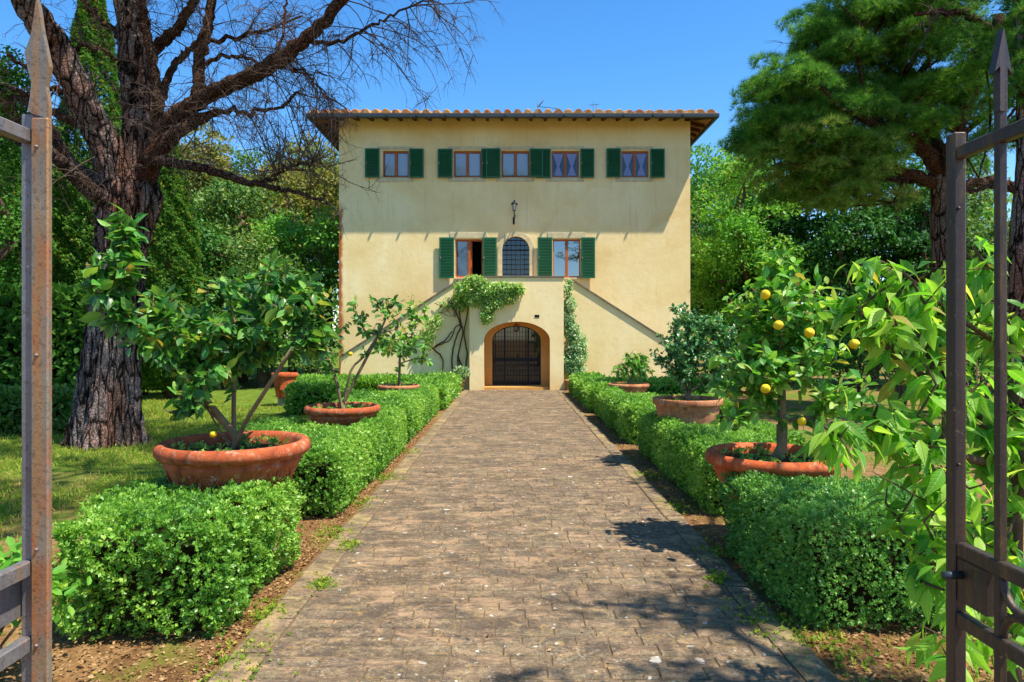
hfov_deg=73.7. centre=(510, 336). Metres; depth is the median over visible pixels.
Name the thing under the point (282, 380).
terracotta pot
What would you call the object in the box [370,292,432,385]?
citrus tree
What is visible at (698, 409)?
terracotta pot
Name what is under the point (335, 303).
distant wood
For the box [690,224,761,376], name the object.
holm oak
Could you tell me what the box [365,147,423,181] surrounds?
window
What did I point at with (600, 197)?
villa
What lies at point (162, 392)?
garden shrub
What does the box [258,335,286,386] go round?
garden shrub
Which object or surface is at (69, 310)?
tall hedge
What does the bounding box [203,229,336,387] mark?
broadleaf tree
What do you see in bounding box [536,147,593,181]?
window
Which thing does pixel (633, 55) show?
sky
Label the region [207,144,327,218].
distant tree
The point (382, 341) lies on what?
citrus tree
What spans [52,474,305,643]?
box hedge
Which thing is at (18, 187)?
cypress tree
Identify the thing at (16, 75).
broadleaf tree
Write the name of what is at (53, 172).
holm oak
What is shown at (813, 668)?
path edging
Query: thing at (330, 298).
holm oak
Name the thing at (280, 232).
broadleaf tree
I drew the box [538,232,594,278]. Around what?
window
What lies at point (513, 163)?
window
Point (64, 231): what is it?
cypress tree
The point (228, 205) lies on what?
broadleaf tree
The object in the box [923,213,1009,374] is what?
broadleaf tree
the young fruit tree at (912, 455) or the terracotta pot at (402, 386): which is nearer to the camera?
the young fruit tree at (912, 455)
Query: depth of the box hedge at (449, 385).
20.40 m
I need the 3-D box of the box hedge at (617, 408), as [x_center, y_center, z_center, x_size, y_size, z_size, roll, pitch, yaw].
[2.997,1.442,13.244,2.393,0.787,4.250,0,0,0]
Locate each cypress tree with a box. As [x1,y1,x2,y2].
[0,148,61,281]
[52,0,121,285]
[140,144,204,398]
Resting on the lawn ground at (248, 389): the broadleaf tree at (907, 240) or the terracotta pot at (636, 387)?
the broadleaf tree at (907, 240)
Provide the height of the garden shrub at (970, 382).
2.178 m
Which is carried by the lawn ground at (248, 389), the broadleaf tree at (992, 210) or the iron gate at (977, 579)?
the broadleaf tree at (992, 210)
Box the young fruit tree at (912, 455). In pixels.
[790,235,1023,681]
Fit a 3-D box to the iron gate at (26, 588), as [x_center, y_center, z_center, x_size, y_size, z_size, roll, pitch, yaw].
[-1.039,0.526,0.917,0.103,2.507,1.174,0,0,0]
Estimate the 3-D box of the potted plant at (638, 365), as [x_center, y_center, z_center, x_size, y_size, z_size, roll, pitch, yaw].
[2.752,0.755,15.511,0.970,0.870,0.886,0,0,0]
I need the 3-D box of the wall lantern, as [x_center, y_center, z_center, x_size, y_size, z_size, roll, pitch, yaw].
[0.148,-4.353,23.837,0.233,0.840,0.312,0,0,21]
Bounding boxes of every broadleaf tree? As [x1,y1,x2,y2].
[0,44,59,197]
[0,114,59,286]
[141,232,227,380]
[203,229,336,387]
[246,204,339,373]
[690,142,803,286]
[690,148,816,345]
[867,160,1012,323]
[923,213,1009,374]
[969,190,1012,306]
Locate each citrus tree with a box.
[75,203,339,448]
[310,294,422,408]
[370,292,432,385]
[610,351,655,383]
[702,247,880,459]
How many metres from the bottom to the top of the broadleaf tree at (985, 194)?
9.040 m
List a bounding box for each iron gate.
[0,0,52,681]
[941,27,1023,681]
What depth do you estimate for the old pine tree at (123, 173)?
11.04 m
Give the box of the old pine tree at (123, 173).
[0,0,506,450]
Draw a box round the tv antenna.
[537,99,558,108]
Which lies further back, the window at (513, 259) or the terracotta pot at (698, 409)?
the window at (513, 259)
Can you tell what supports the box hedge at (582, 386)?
on the lawn ground at (248, 389)
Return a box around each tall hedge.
[0,282,87,386]
[0,381,75,434]
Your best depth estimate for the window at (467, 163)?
23.98 m
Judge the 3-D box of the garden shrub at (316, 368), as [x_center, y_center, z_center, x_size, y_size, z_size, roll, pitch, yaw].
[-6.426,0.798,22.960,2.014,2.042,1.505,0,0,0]
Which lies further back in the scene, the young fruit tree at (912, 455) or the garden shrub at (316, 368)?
the garden shrub at (316, 368)
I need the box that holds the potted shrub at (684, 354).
[649,302,747,400]
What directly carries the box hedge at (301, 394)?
on the lawn ground at (248, 389)
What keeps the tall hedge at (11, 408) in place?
on the lawn ground at (248, 389)
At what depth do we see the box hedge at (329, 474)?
7.44 m
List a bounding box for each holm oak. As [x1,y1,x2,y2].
[11,147,87,298]
[52,177,218,333]
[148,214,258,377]
[194,131,338,371]
[284,139,338,371]
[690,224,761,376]
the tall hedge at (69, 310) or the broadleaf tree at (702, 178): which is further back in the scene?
the broadleaf tree at (702, 178)
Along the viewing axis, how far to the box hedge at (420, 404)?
12.73 m
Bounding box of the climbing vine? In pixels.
[419,274,525,378]
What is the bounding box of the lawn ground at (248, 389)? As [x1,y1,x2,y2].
[0,337,1023,681]
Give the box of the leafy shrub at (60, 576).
[0,536,91,649]
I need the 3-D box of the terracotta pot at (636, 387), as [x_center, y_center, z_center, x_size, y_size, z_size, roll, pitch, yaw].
[2.680,1.246,15.500,0.945,0.411,0.945,0,0,0]
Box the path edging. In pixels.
[208,391,839,681]
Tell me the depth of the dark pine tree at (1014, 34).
12.99 m
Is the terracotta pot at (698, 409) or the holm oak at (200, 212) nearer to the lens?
the terracotta pot at (698, 409)
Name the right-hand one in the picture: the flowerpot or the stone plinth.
the flowerpot
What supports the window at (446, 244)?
in the villa
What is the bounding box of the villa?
[306,108,719,390]
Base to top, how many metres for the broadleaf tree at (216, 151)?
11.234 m
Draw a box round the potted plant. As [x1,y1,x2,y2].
[453,365,469,380]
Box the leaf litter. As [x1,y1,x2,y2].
[1,422,1023,681]
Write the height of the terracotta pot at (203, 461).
0.477 m
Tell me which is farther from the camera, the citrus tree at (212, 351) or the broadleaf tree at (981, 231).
the broadleaf tree at (981, 231)
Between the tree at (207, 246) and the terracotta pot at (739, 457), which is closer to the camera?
the terracotta pot at (739, 457)
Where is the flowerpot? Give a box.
[564,379,568,389]
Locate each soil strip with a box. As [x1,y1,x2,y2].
[84,391,461,681]
[563,391,945,681]
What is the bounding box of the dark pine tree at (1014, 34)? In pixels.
[940,0,1023,409]
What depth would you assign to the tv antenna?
26.99 m
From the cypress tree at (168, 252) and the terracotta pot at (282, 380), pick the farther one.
the cypress tree at (168, 252)
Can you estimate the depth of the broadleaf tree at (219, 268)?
26.16 m
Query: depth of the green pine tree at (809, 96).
14.98 m
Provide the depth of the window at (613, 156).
23.92 m
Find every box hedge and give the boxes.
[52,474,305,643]
[226,404,408,517]
[282,377,352,415]
[296,371,462,410]
[329,383,440,442]
[567,371,709,412]
[594,385,732,443]
[635,405,806,516]
[715,469,993,631]
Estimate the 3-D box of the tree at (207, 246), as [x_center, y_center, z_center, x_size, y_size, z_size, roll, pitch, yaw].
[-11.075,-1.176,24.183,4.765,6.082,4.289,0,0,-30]
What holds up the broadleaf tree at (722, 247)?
on the lawn ground at (248, 389)
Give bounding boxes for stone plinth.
[278,398,285,405]
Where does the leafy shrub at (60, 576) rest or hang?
on the lawn ground at (248, 389)
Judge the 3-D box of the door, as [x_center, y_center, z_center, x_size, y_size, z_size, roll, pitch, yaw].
[0.207,0.643,23.323,1.675,2.034,0.106,0,0,0]
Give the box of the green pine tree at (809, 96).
[716,0,1015,409]
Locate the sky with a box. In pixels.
[0,0,1015,333]
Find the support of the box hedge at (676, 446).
on the lawn ground at (248, 389)
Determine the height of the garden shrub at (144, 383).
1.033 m
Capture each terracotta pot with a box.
[152,430,310,509]
[271,372,297,397]
[303,402,380,426]
[378,383,419,390]
[608,382,649,393]
[652,395,722,437]
[705,442,842,512]
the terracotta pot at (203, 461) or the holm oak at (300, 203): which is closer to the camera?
the terracotta pot at (203, 461)
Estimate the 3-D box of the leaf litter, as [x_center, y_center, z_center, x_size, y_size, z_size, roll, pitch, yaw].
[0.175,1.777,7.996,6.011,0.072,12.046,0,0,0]
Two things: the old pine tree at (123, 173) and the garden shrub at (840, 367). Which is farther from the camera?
the garden shrub at (840, 367)
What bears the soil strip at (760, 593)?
on the lawn ground at (248, 389)
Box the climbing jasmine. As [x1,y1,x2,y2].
[564,278,589,375]
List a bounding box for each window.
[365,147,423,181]
[438,147,485,181]
[439,232,496,278]
[486,147,542,181]
[498,232,533,275]
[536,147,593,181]
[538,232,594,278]
[606,147,664,181]
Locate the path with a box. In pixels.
[248,391,802,681]
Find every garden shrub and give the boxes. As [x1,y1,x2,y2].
[140,365,163,394]
[142,362,177,393]
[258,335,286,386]
[289,342,348,374]
[813,334,879,407]
[857,334,940,412]
[930,323,1008,417]
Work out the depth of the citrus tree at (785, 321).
5.58 m
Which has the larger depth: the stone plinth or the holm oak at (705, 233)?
the holm oak at (705, 233)
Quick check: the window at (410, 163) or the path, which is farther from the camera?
the window at (410, 163)
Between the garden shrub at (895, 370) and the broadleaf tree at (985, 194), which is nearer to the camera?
the garden shrub at (895, 370)
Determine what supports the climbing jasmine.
attached to the villa
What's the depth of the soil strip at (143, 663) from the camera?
4.03 m
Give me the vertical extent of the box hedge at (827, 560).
0.806 m
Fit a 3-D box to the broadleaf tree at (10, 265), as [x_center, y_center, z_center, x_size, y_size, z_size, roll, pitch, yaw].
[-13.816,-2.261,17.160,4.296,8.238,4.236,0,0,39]
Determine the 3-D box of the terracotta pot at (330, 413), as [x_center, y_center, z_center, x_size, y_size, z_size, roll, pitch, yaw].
[-2.300,1.147,9.350,1.025,0.436,1.025,0,0,0]
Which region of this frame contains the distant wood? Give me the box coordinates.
[285,270,977,342]
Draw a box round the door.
[492,326,540,384]
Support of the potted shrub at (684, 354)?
in the terracotta pot at (698, 409)
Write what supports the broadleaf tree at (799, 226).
on the lawn ground at (248, 389)

